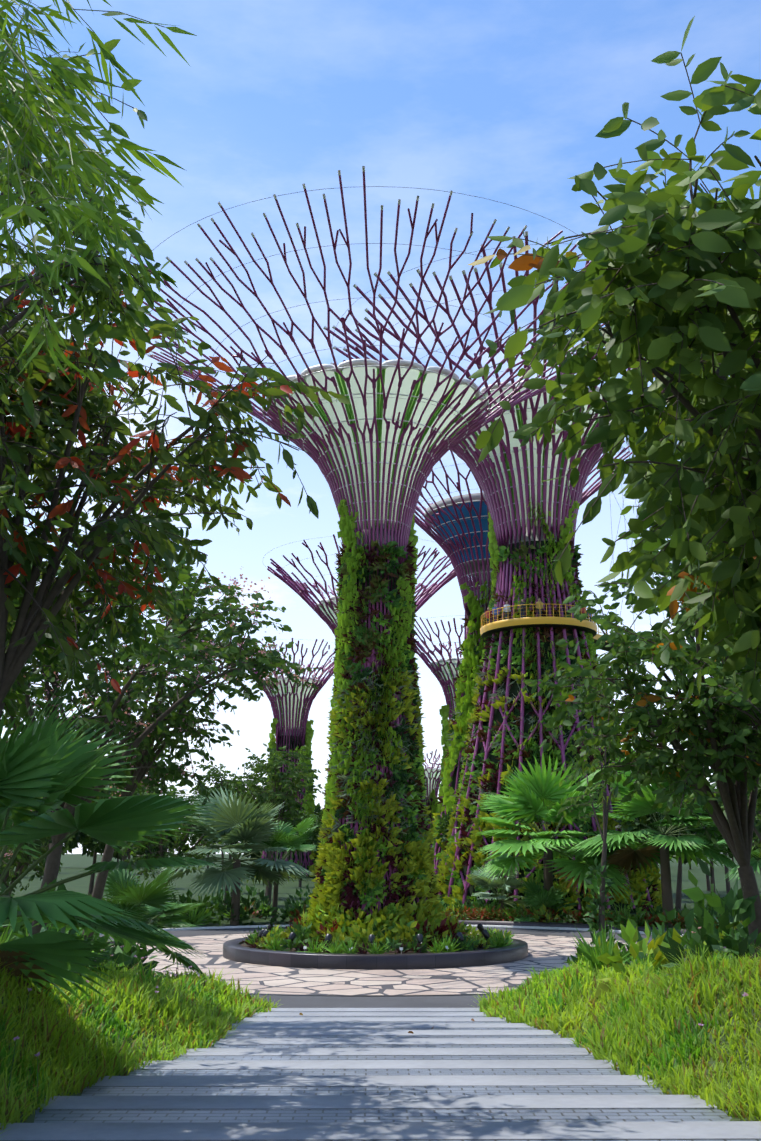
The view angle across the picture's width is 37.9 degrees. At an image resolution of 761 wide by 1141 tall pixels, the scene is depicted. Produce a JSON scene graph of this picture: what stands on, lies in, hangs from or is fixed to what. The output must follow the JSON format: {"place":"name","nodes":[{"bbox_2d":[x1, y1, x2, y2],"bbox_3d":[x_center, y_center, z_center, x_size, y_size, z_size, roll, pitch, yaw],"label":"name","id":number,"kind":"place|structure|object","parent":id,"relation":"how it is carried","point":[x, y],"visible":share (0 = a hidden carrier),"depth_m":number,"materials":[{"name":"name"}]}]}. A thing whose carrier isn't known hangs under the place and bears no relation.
{"place":"outdoors","nodes":[
{"label":"outdoors","id":0,"kind":"place"},
{"bbox_2d":[0,797,43,877],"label":"tree","id":1,"kind":"object","parent":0,"point":[9,851],"depth_m":35.85,"materials":[{"name":"green plant"}]},
{"bbox_2d":[0,832,74,934],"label":"tree","id":2,"kind":"object","parent":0,"point":[40,867],"depth_m":50.22,"materials":[{"name":"green plant"}]},
{"bbox_2d":[0,320,138,646],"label":"dense tree","id":3,"kind":"object","parent":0,"point":[35,380],"depth_m":15.14,"materials":[{"name":"green plant"}]},
{"bbox_2d":[0,39,177,564],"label":"tree","id":4,"kind":"object","parent":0,"point":[132,329],"depth_m":11.65,"materials":[{"name":"green plant"}]},
{"bbox_2d":[0,0,196,381],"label":"bamboo leaves","id":5,"kind":"object","parent":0,"point":[10,112],"visible":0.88,"depth_m":6.24,"materials":[{"name":"green plant"}]},
{"bbox_2d":[0,437,207,737],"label":"dense tree","id":6,"kind":"object","parent":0,"point":[133,630],"depth_m":17.68,"materials":[{"name":"green plant"}]},
{"bbox_2d":[66,859,207,974],"bbox_3d":[-6.832,9.572,29.877,4.655,3.542,3.912,0,-14,-1],"label":"palm","id":7,"kind":"object","parent":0,"point":[155,900],"depth_m":29.45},
{"bbox_2d":[0,546,300,935],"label":"dense tree","id":8,"kind":"object","parent":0,"point":[194,647],"depth_m":24.25,"materials":[{"name":"green plant"}]},
{"bbox_2d":[0,232,350,718],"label":"sparse tree","id":9,"kind":"object","parent":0,"point":[20,549],"depth_m":14.47,"materials":[{"name":"green plant"}]},
{"bbox_2d":[64,576,322,950],"bbox_3d":[-4.496,4.742,26.802,6.408,9.898,4.831,0,-14,-1],"label":"dense tree","id":10,"kind":"object","parent":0,"point":[183,750],"depth_m":27.06,"materials":[{"name":"green plant"}]},
{"bbox_2d":[223,935,527,969],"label":"planter wall","id":11,"kind":"structure","parent":0,"point":[236,951],"depth_m":41.86,"materials":[{"name":"grey concrete"}]},
{"bbox_2d":[240,940,507,953],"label":"planter soil","id":12,"kind":"structure","parent":11,"relation":"in","point":[294,949],"depth_m":44.08,"materials":[{"name":"brown soil"}]},
{"bbox_2d":[258,924,489,952],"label":"garden lights","id":13,"kind":"object","parent":12,"relation":"on","point":[371,937],"visible":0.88,"depth_m":43.85},
{"bbox_2d":[303,946,448,953],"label":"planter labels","id":14,"kind":"object","parent":12,"relation":"on","point":[400,948],"visible":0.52,"depth_m":42.49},
{"bbox_2d":[0,854,760,930],"bbox_3d":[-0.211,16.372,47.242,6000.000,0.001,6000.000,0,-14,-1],"label":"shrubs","id":15,"kind":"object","parent":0,"point":[73,864],"depth_m":151.01,"materials":[{"name":"green plant"}]},
{"bbox_2d":[114,784,221,888],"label":"tree","id":16,"kind":"object","parent":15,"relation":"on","point":[166,843],"depth_m":69.20,"materials":[{"name":"green plant"}]},
{"bbox_2d":[183,760,280,895],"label":"tree","id":17,"kind":"object","parent":15,"relation":"on","point":[212,773],"depth_m":93.37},
{"bbox_2d":[152,786,315,924],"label":"palm","id":18,"kind":"object","parent":15,"relation":"on","point":[256,827],"depth_m":66.41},
{"bbox_2d":[213,744,324,912],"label":"tree","id":19,"kind":"object","parent":15,"relation":"on","point":[292,774],"depth_m":79.21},
{"bbox_2d":[244,815,319,920],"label":"palm","id":20,"kind":"object","parent":15,"relation":"on","point":[293,842],"depth_m":70.46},
{"bbox_2d":[239,638,334,875],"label":"supertree","id":21,"kind":"object","parent":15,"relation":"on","point":[301,731],"depth_m":196.48},
{"bbox_2d":[254,718,318,877],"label":"supertree plants","id":22,"kind":"object","parent":21,"relation":"attached to","point":[309,798],"visible":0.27,"depth_m":195.66,"materials":[{"name":"green plant"}]},
{"bbox_2d":[264,735,315,877],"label":"supertree trunk","id":23,"kind":"object","parent":21,"relation":"attached to","point":[293,858],"visible":0.15,"depth_m":195.16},
{"bbox_2d":[266,678,319,729],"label":"funnel canopy shell","id":24,"kind":"object","parent":21,"relation":"attached to","point":[290,688],"visible":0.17,"depth_m":196.95,"materials":[{"name":"concrete"}]},
{"bbox_2d":[265,679,315,728],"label":"supertree funnel seams","id":25,"kind":"object","parent":24,"relation":"attached to","point":[294,689],"visible":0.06,"depth_m":197.11,"materials":[{"name":"metal"}]},
{"bbox_2d":[264,676,322,682],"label":"supertree funnel lip","id":26,"kind":"object","parent":24,"relation":"attached to","point":[299,676],"visible":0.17,"depth_m":196.55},
{"bbox_2d":[269,679,321,726],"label":"ring hoops","id":27,"kind":"object","parent":21,"relation":"attached to","point":[290,693],"visible":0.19,"depth_m":196.52,"materials":[{"name":"metal"}]},
{"bbox_2d":[272,639,328,688],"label":"cable rings","id":28,"kind":"object","parent":21,"relation":"attached to","point":[297,662],"visible":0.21,"depth_m":193.88,"materials":[{"name":"metal"}]},
{"bbox_2d":[267,534,456,636],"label":"supertree frame","id":29,"kind":"object","parent":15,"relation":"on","point":[303,592],"visible":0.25,"depth_m":175.38,"materials":[{"name":"purple metal"}]},
{"bbox_2d":[319,599,338,625],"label":"funnel canopy shell","id":30,"kind":"object","parent":29,"relation":"attached to","point":[331,611],"visible":0.04,"depth_m":175.47,"materials":[{"name":"concrete"}]},
{"bbox_2d":[317,596,338,605],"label":"supertree funnel lip","id":31,"kind":"object","parent":30,"relation":"attached to","point":[331,598],"visible":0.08,"depth_m":174.02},
{"bbox_2d":[263,536,451,613],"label":"cable rings","id":32,"kind":"object","parent":29,"relation":"attached to","point":[336,573],"visible":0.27,"depth_m":171.47,"materials":[{"name":"metal"}]},
{"bbox_2d":[9,883,742,981],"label":"bed shrubs","id":33,"kind":"object","parent":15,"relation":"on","point":[477,911],"visible":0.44,"depth_m":65.94,"materials":[{"name":"green plant"}]},
{"bbox_2d":[47,833,730,913],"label":"tree trunks","id":34,"kind":"object","parent":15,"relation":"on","point":[711,880],"visible":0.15,"depth_m":86.78,"materials":[{"name":"brown plant"}]},
{"bbox_2d":[0,733,760,856],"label":"tree crowns","id":35,"kind":"object","parent":34,"relation":"on","point":[85,840],"visible":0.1,"depth_m":85.06,"materials":[{"name":"green plant"}]},
{"bbox_2d":[19,803,760,865],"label":"tree crowns","id":36,"kind":"object","parent":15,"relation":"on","point":[317,810],"depth_m":279.77,"materials":[{"name":"green plant"}]},
{"bbox_2d":[93,849,760,871],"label":"tree trunks","id":37,"kind":"object","parent":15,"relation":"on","point":[129,856],"visible":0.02,"depth_m":280.71,"materials":[{"name":"brown wood"}]},
{"bbox_2d":[423,749,440,853],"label":"supertree","id":38,"kind":"object","parent":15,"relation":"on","point":[436,789],"depth_m":257.89},
{"bbox_2d":[425,769,440,794],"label":"supertree funnel core","id":39,"kind":"object","parent":38,"relation":"attached to","point":[428,770],"visible":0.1,"depth_m":258.26,"materials":[{"name":"concrete"}]},
{"bbox_2d":[425,769,439,794],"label":"far small supertree funnel seams","id":40,"kind":"object","parent":39,"relation":"attached to","point":[430,778],"depth_m":258.40,"materials":[{"name":"metal"}]},
{"bbox_2d":[427,789,438,851],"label":"climbing plants","id":41,"kind":"object","parent":38,"relation":"attached to","point":[434,807],"visible":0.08,"depth_m":256.76,"materials":[{"name":"green plant"}]},
{"bbox_2d":[413,617,462,740],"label":"supertree","id":42,"kind":"object","parent":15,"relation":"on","point":[433,669],"visible":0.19,"depth_m":168.13},
{"bbox_2d":[430,704,451,850],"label":"supertree plants","id":43,"kind":"object","parent":42,"relation":"attached to","point":[444,710],"visible":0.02,"depth_m":168.10,"materials":[{"name":"green plant"}]},
{"bbox_2d":[417,615,464,671],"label":"cable rings","id":44,"kind":"object","parent":42,"relation":"attached to","point":[441,629],"visible":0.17,"depth_m":165.86,"materials":[{"name":"metal"}]},
{"bbox_2d":[430,660,461,707],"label":"support rings","id":45,"kind":"object","parent":42,"relation":"attached to","point":[447,677],"visible":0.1,"depth_m":168.12,"materials":[{"name":"metal"}]},
{"bbox_2d":[433,660,461,707],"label":"funnel canopy shell","id":46,"kind":"object","parent":42,"relation":"attached to","point":[454,662],"visible":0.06,"depth_m":168.34,"materials":[{"name":"concrete"}]},
{"bbox_2d":[433,662,455,708],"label":"supertree funnel seams","id":47,"kind":"object","parent":46,"relation":"attached to","point":[446,679],"visible":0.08,"depth_m":168.93,"materials":[{"name":"metal"}]},
{"bbox_2d":[431,657,462,666],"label":"supertree funnel lip","id":48,"kind":"object","parent":46,"relation":"attached to","point":[448,659],"visible":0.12,"depth_m":167.34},
{"bbox_2d":[464,865,531,915],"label":"palm","id":49,"kind":"object","parent":15,"relation":"on","point":[482,881],"depth_m":69.12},
{"bbox_2d":[414,441,632,874],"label":"supertree","id":50,"kind":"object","parent":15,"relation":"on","point":[424,525],"depth_m":126.48},
{"bbox_2d":[419,500,490,598],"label":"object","id":51,"kind":"object","parent":50,"relation":"attached to","point":[461,534],"visible":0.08,"depth_m":126.12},
{"bbox_2d":[425,492,489,575],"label":"supertree bistro slabs","id":52,"kind":"structure","parent":50,"relation":"attached to","point":[457,499],"depth_m":126.70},
{"bbox_2d":[437,617,484,870],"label":"trunk","id":53,"kind":"object","parent":50,"relation":"attached to","point":[454,779],"visible":0.02,"depth_m":122.36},
{"bbox_2d":[431,580,491,863],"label":"climbing plants","id":54,"kind":"object","parent":50,"relation":"attached to","point":[457,730],"visible":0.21,"depth_m":123.85,"materials":[{"name":"green plant"}]},
{"bbox_2d":[478,565,491,587],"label":"core","id":55,"kind":"object","parent":50,"relation":"attached to","point":[481,569],"visible":0.04,"depth_m":128.53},
{"bbox_2d":[417,453,634,527],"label":"cable rings","id":56,"kind":"object","parent":50,"relation":"attached to","point":[471,489],"visible":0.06,"depth_m":125.05,"materials":[{"name":"grey metal"}]},
{"bbox_2d":[514,876,581,921],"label":"palm","id":57,"kind":"object","parent":15,"relation":"on","point":[539,898],"depth_m":65.49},
{"bbox_2d":[451,541,649,912],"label":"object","id":58,"kind":"structure","parent":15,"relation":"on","point":[514,689],"depth_m":85.65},
{"bbox_2d":[471,754,634,921],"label":"palm","id":59,"kind":"object","parent":15,"relation":"on","point":[528,795],"depth_m":66.71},
{"bbox_2d":[582,857,615,944],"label":"trunk epiphytes","id":60,"kind":"object","parent":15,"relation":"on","point":[592,906],"visible":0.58,"depth_m":35.55,"materials":[{"name":"green plant"}]},
{"bbox_2d":[522,529,760,957],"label":"tree","id":61,"kind":"object","parent":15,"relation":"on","point":[662,770],"depth_m":21.11,"materials":[{"name":"green plant"}]},
{"bbox_2d":[565,743,760,927],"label":"palm","id":62,"kind":"object","parent":15,"relation":"on","point":[622,846],"depth_m":62.61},
{"bbox_2d":[712,839,760,880],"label":"palm","id":63,"kind":"object","parent":15,"relation":"on","point":[755,863],"depth_m":55.17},
{"bbox_2d":[0,940,760,1137],"bbox_3d":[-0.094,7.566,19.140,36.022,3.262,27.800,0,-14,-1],"label":"bank grass","id":64,"kind":"structure","parent":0,"point":[619,1031],"depth_m":16.31,"materials":[{"name":"green plant"}]},
{"bbox_2d":[48,921,113,944],"bbox_3d":[-9.249,11.139,32.483,3.693,2.859,3.295,0,-14,-1],"label":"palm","id":65,"kind":"object","parent":64,"relation":"on","point":[53,928],"visible":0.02,"depth_m":32.32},
{"bbox_2d":[0,690,226,1012],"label":"fan palm","id":66,"kind":"object","parent":64,"relation":"on","point":[38,758],"depth_m":14.10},
{"bbox_2d":[7,933,749,1094],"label":"bank flower stalks","id":67,"kind":"object","parent":64,"relation":"on","point":[207,1006],"visible":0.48,"depth_m":14.21,"materials":[{"name":"green plant"}]},
{"bbox_2d":[0,857,760,997],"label":"bank shrubs","id":68,"kind":"object","parent":64,"relation":"on","point":[732,908],"visible":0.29,"depth_m":21.94,"materials":[{"name":"green plant"}]},
{"bbox_2d":[13,927,747,1055],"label":"bank flowers","id":69,"kind":"object","parent":64,"relation":"on","point":[38,1053],"visible":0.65,"depth_m":17.44,"materials":[{"name":"orange plant"}]},
{"bbox_2d":[94,927,685,1007],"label":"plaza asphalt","id":70,"kind":"structure","parent":0,"point":[450,1001],"depth_m":32.92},
{"bbox_2d":[0,1021,655,1140],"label":"step joints","id":71,"kind":"object","parent":70,"relation":"on","point":[360,1108],"visible":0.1,"depth_m":13.93,"materials":[{"name":"grey concrete"}]},
{"bbox_2d":[0,1008,760,1140],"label":"step bands","id":72,"kind":"object","parent":71,"relation":"on","point":[198,1131],"visible":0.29,"depth_m":12.66,"materials":[{"name":"grey concrete"}]},
{"bbox_2d":[34,1011,760,1140],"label":"paving strips","id":73,"kind":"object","parent":72,"relation":"on","point":[373,1115],"depth_m":13.59,"materials":[{"name":"grey concrete"}]},
{"bbox_2d":[129,171,604,925],"bbox_3d":[0.053,2.017,50.658,24.514,29.448,24.679,0,-14,-1],"label":"supertree","id":74,"kind":"object","parent":70,"relation":"on","point":[441,451],"depth_m":49.65},
{"bbox_2d":[125,186,583,438],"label":"cable rings","id":75,"kind":"object","parent":74,"relation":"attached to","point":[354,298],"visible":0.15,"depth_m":46.32,"materials":[{"name":"metal"}]},
{"bbox_2d":[130,166,582,411],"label":"supertree tip lights","id":76,"kind":"object","parent":74,"relation":"attached to","point":[297,224],"visible":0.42,"depth_m":44.38},
{"bbox_2d":[306,499,443,944],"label":"supertree plants","id":77,"kind":"object","parent":74,"relation":"attached to","point":[335,863],"visible":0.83,"depth_m":47.90,"materials":[{"name":"green plant"}]},
{"bbox_2d":[262,365,489,523],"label":"ring hoops","id":78,"kind":"object","parent":74,"relation":"attached to","point":[383,419],"visible":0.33,"depth_m":50.14,"materials":[{"name":"metal"}]},
{"bbox_2d":[271,365,481,530],"bbox_3d":[-0.211,-4.723,52.604,10.246,6.430,10.246,1,-14,-3],"label":"funnel canopy shell","id":79,"kind":"object","parent":74,"relation":"attached to","point":[429,383],"visible":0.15,"depth_m":50.30,"materials":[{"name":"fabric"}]},
{"bbox_2d":[272,368,479,529],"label":"supertree funnel seams","id":80,"kind":"object","parent":79,"relation":"attached to","point":[379,405],"visible":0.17,"depth_m":50.44,"materials":[{"name":"metal"}]},
{"bbox_2d":[267,359,486,415],"bbox_3d":[-0.211,-7.753,53.374,10.570,0.425,10.570,0,-14,-1],"label":"supertree funnel lip","id":81,"kind":"object","parent":79,"relation":"attached to","point":[405,363],"visible":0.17,"depth_m":48.84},
{"bbox_2d":[341,546,419,922],"bbox_3d":[-0.211,7.760,49.431,4.980,17.712,4.980,0,-14,-1],"label":"trunk","id":82,"kind":"object","parent":74,"relation":"attached to","point":[380,856],"depth_m":48.51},
{"bbox_2d":[242,901,514,953],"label":"planter plants","id":83,"kind":"object","parent":70,"relation":"on","point":[439,934],"visible":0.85,"depth_m":44.66,"materials":[{"name":"green plant"}]},
{"bbox_2d":[112,932,647,994],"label":"plaza paving","id":84,"kind":"structure","parent":70,"relation":"on","point":[554,952],"depth_m":39.67,"materials":[{"name":"beige stone"}]},
{"bbox_2d":[179,933,624,995],"bbox_3d":[-0.211,16.334,47.252,28.700,0.001,28.700,0,-14,-1],"label":"paving border","id":85,"kind":"object","parent":84,"relation":"on","point":[378,995],"visible":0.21,"depth_m":33.77,"materials":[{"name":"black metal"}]},
{"bbox_2d":[100,925,682,936],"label":"plaza kerb","id":86,"kind":"structure","parent":70,"relation":"on","point":[488,926],"depth_m":62.89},
{"bbox_2d":[458,920,687,933],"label":"seat wall","id":87,"kind":"structure","parent":70,"relation":"on","point":[540,924],"depth_m":63.39,"materials":[{"name":"concrete"}]},
{"bbox_2d":[551,715,632,931],"bbox_3d":[7.279,8.823,36.278,3.108,9.172,3.746,0,-14,-1],"label":"small tree","id":88,"kind":"object","parent":70,"relation":"on","point":[604,846],"depth_m":36.25,"materials":[{"name":"green plant"}]},
{"bbox_2d":[323,231,527,363],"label":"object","id":89,"kind":"structure","parent":0,"point":[366,310],"depth_m":85.58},
{"bbox_2d":[332,244,573,413],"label":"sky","id":90,"kind":"structure","parent":0,"point":[433,306],"depth_m":86.22,"materials":[{"name":"metal"}]},
{"bbox_2d":[326,236,656,909],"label":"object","id":91,"kind":"structure","parent":0,"point":[592,455],"depth_m":89.81,"materials":[{"name":"purple metal"}]},
{"bbox_2d":[461,390,599,527],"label":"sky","id":92,"kind":"structure","parent":0,"point":[520,423],"depth_m":91.21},
{"bbox_2d":[459,386,611,529],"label":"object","id":93,"kind":"structure","parent":0,"point":[514,442],"depth_m":91.03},
{"bbox_2d":[463,384,609,524],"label":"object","id":94,"kind":"structure","parent":0,"point":[529,449],"depth_m":90.63,"materials":[{"name":"metal"}]},
{"bbox_2d":[485,598,592,623],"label":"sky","id":95,"kind":"structure","parent":0,"point":[522,607],"depth_m":88.71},
{"bbox_2d":[480,379,599,391],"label":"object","id":96,"kind":"structure","parent":0,"point":[508,384],"depth_m":89.08,"materials":[{"name":"purple metal"}]},
{"bbox_2d":[436,498,661,914],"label":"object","id":97,"kind":"structure","parent":0,"point":[652,882],"depth_m":85.60,"materials":[{"name":"green plant"}]},
{"bbox_2d":[481,624,703,668],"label":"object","id":98,"kind":"structure","parent":0,"point":[528,626],"depth_m":88.26,"materials":[{"name":"yellow painted metal"}]},
{"bbox_2d":[480,604,715,660],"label":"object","id":99,"kind":"structure","parent":98,"relation":"on","point":[526,620],"depth_m":87.63,"materials":[{"name":"orange paint"}]},
{"bbox_2d":[468,16,760,651],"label":"tree","id":100,"kind":"object","parent":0,"point":[671,292],"depth_m":9.35,"materials":[{"name":"green plant"}]},
{"bbox_2d":[598,443,707,631],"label":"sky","id":101,"kind":"structure","parent":0,"point":[625,529],"depth_m":103.54,"materials":[{"name":"blue"}]},
{"bbox_2d":[596,374,760,702],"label":"tree","id":102,"kind":"object","parent":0,"point":[748,602],"depth_m":13.99,"materials":[{"name":"green plant"}]},
{"bbox_2d":[662,643,760,809],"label":"tree","id":103,"kind":"object","parent":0,"point":[735,701],"depth_m":19.76,"materials":[{"name":"green plant"}]},
{"bbox_2d":[668,739,760,857],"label":"small tree","id":104,"kind":"object","parent":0,"point":[689,798],"depth_m":35.19,"materials":[{"name":"green plant"}]}
]}

